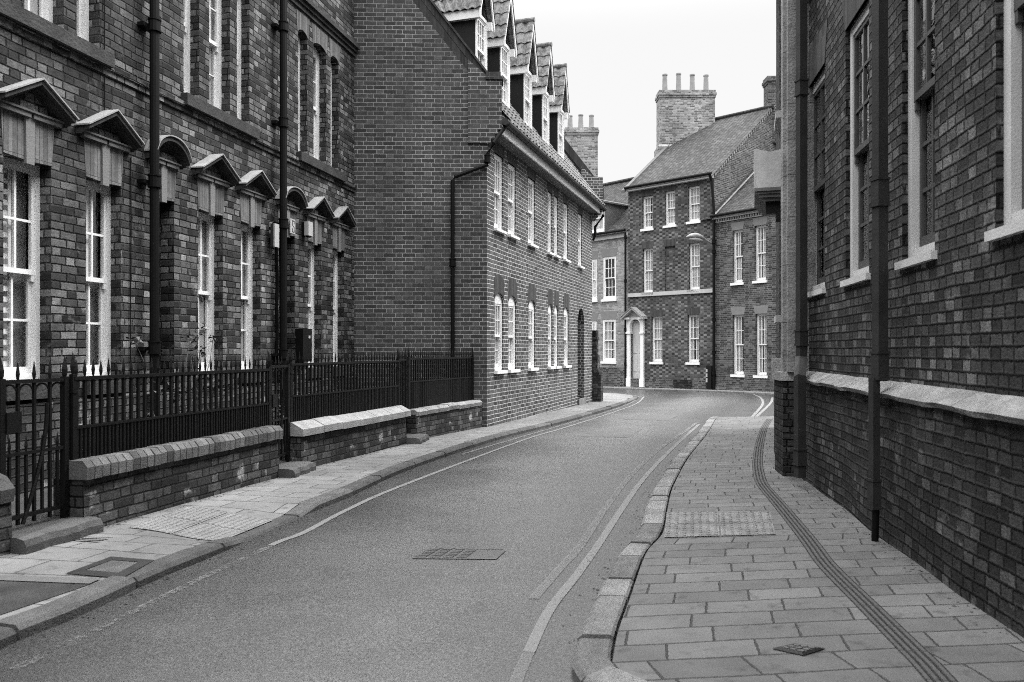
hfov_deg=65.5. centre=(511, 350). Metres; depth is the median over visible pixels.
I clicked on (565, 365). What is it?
window
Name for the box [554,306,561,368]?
window
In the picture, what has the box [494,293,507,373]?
window
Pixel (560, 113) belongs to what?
window
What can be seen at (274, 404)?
gate
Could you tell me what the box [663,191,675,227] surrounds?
window
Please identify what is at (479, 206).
gabled house
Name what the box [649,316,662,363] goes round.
window
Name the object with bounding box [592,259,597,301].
window
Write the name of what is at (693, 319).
window
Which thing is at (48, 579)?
pavement edging
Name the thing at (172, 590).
road marking
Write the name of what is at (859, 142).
window
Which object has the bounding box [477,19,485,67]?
window
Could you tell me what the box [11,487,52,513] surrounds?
yard ground
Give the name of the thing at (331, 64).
window
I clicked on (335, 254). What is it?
window
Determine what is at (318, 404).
railing
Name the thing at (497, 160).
window
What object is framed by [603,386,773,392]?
pavement
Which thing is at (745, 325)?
sash house
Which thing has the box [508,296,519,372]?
window
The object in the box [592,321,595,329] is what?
window
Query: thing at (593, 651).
kerb
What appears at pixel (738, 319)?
window
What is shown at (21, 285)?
window
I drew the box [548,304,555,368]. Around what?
window
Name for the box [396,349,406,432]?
gate
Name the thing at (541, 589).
road marking
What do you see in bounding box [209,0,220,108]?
window
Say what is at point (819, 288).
window
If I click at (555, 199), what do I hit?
window
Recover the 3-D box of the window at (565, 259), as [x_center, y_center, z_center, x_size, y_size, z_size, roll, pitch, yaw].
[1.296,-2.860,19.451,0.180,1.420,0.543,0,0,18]
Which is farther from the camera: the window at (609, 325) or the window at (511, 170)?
the window at (609, 325)
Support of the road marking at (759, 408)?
on the road
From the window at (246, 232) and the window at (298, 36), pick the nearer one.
the window at (246, 232)
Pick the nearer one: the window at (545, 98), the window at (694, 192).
the window at (545, 98)
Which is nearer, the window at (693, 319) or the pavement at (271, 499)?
the pavement at (271, 499)
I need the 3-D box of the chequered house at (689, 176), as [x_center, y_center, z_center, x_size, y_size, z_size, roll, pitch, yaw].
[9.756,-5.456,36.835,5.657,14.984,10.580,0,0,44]
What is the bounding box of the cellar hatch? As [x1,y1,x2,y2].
[673,380,691,386]
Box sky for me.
[513,0,775,182]
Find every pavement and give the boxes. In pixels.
[0,393,632,619]
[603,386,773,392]
[613,416,1023,681]
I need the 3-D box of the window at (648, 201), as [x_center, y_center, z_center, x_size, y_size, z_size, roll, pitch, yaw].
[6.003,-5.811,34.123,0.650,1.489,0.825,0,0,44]
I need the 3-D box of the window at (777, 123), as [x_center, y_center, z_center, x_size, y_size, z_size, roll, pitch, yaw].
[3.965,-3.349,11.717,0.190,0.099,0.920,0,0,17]
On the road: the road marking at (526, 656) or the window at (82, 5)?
the road marking at (526, 656)
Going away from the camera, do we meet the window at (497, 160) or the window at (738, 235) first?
the window at (497, 160)
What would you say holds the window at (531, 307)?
in the gabled house at (479, 206)
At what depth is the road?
4.39 m
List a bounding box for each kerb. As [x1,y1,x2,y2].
[0,393,637,648]
[572,417,717,681]
[603,387,773,394]
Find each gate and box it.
[0,356,68,525]
[267,353,289,460]
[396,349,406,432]
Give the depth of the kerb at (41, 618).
4.77 m
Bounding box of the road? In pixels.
[0,389,773,681]
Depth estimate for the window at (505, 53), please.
15.71 m
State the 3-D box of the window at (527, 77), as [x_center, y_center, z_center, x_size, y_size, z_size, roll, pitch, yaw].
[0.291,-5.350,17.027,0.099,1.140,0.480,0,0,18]
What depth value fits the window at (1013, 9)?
3.71 m
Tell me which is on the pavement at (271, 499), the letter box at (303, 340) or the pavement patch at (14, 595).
the pavement patch at (14, 595)
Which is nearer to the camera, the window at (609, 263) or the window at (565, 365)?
the window at (565, 365)
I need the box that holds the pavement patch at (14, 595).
[0,580,91,614]
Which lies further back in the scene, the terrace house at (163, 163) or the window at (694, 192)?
the window at (694, 192)
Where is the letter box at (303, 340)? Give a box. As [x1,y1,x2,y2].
[295,329,311,361]
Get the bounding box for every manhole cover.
[67,556,152,576]
[412,548,505,558]
[773,643,824,654]
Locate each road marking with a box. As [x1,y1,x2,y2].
[10,547,265,668]
[269,397,643,544]
[462,396,638,453]
[510,651,533,681]
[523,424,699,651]
[529,423,696,598]
[752,394,763,415]
[756,397,773,415]
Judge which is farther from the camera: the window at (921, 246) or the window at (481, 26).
the window at (481, 26)
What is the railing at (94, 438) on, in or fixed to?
on the wall at (112, 488)
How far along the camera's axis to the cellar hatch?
32.59 m
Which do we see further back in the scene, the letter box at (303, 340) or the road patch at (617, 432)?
the road patch at (617, 432)
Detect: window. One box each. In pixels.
[3,156,59,400]
[24,0,52,22]
[77,0,88,40]
[86,180,128,394]
[184,0,189,92]
[197,212,228,385]
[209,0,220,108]
[237,0,240,119]
[241,224,264,382]
[298,36,299,150]
[308,243,323,377]
[313,46,318,159]
[331,64,331,166]
[333,250,346,375]
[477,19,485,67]
[494,153,506,234]
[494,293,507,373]
[502,47,508,106]
[507,163,519,239]
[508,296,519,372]
[525,74,530,126]
[527,178,538,248]
[528,300,538,370]
[543,94,547,142]
[547,192,554,255]
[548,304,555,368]
[554,197,560,258]
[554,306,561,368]
[559,112,562,156]
[563,204,570,262]
[563,308,571,367]
[578,214,584,268]
[592,203,604,232]
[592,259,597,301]
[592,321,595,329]
[600,319,616,363]
[601,256,616,301]
[640,196,653,231]
[641,248,652,294]
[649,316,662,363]
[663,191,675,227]
[685,315,699,364]
[686,186,700,224]
[687,243,699,291]
[730,230,743,285]
[730,315,744,376]
[752,225,766,283]
[753,313,767,377]
[774,110,780,133]
[774,315,780,323]
[807,70,825,297]
[840,3,870,286]
[894,0,936,269]
[984,0,1023,241]
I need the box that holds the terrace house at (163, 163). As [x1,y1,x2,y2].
[0,0,359,493]
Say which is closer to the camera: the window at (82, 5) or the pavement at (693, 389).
the window at (82, 5)
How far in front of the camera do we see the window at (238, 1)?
10.54 m
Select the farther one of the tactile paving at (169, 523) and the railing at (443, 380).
the railing at (443, 380)
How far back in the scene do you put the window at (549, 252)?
18.15 m
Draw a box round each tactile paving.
[130,506,271,539]
[664,511,774,536]
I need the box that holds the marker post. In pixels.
[706,366,711,388]
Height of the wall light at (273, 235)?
0.320 m
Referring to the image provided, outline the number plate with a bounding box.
[290,218,294,233]
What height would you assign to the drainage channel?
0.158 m
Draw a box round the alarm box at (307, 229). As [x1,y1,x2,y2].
[302,221,312,237]
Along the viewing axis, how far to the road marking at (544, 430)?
13.60 m
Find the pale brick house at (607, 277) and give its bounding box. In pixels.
[564,114,633,386]
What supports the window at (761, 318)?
in the sash house at (745, 325)
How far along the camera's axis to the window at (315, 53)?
12.77 m
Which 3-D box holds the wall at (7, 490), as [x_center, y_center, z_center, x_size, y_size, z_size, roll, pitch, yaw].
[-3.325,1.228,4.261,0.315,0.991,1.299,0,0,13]
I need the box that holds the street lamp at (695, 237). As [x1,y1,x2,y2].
[686,233,711,243]
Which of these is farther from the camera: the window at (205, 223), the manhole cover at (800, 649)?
the window at (205, 223)
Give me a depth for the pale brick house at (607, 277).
35.69 m
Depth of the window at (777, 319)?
11.30 m
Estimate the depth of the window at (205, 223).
9.90 m
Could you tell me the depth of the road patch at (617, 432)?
13.53 m
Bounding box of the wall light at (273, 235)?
[268,223,278,247]
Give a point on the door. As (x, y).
(636, 324)
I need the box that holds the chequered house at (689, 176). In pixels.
[620,73,775,389]
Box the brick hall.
[754,0,1023,637]
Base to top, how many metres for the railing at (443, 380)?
1.010 m
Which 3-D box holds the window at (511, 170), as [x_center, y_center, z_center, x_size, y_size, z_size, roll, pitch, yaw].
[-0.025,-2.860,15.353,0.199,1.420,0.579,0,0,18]
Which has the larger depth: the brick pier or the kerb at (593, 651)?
the brick pier
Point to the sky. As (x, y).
(616, 53)
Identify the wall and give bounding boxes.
[0,473,14,555]
[52,425,282,526]
[279,405,410,465]
[407,400,481,436]
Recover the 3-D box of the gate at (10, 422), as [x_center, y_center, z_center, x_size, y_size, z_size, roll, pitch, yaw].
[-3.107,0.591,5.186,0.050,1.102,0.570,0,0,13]
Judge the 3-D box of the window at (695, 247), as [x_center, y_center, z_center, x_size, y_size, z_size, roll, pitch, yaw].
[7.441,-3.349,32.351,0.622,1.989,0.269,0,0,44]
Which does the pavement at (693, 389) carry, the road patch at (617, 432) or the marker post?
the marker post
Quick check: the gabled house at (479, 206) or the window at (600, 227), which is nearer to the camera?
the gabled house at (479, 206)
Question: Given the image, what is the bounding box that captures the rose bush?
[123,323,237,415]
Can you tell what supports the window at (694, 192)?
in the chequered house at (689, 176)
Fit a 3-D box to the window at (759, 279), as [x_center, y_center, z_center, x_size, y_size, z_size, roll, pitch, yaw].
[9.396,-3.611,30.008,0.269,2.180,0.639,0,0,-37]
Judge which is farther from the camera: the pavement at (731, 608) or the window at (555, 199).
the window at (555, 199)
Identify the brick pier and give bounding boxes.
[592,330,602,401]
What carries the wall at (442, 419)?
on the pavement at (271, 499)
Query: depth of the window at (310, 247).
12.60 m
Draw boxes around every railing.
[69,351,271,459]
[289,350,399,422]
[407,346,473,408]
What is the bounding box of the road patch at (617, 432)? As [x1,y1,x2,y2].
[581,428,642,436]
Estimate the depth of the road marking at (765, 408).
20.57 m
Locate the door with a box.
[633,321,639,377]
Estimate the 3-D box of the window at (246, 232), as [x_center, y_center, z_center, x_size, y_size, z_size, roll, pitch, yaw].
[-3.544,-0.625,10.605,0.289,2.110,0.547,0,0,12]
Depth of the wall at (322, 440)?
9.48 m
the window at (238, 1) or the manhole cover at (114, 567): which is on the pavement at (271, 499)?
the manhole cover at (114, 567)
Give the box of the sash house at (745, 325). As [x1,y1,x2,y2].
[701,167,775,392]
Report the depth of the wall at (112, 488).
6.29 m
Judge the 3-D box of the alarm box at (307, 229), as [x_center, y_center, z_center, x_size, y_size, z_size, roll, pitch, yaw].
[-3.093,-1.815,12.021,0.120,0.235,0.140,0,0,12]
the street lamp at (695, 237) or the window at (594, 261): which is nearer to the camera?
the street lamp at (695, 237)
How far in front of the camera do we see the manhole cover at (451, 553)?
5.05 m
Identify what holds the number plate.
attached to the terrace house at (163, 163)
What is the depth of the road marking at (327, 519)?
7.41 m
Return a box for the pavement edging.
[0,575,100,583]
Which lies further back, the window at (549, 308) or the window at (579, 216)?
the window at (579, 216)
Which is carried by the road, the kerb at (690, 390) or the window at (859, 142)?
the kerb at (690, 390)
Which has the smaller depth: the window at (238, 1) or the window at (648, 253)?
the window at (238, 1)
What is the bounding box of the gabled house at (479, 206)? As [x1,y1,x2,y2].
[354,0,606,426]
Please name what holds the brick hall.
on the ground
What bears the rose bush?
on the yard ground
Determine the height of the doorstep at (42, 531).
0.300 m
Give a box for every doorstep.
[10,512,103,554]
[278,461,315,477]
[406,434,428,443]
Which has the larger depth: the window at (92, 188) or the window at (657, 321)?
the window at (657, 321)
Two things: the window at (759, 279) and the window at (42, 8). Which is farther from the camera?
the window at (759, 279)
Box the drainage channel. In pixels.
[752,419,958,681]
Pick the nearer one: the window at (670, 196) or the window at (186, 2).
the window at (186, 2)
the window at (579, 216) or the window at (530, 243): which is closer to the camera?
the window at (530, 243)
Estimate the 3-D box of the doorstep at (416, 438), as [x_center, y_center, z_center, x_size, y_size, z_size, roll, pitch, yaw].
[-1.716,1.372,11.451,0.949,0.290,0.563,0,0,6]
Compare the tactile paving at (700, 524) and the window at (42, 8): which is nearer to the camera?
the tactile paving at (700, 524)

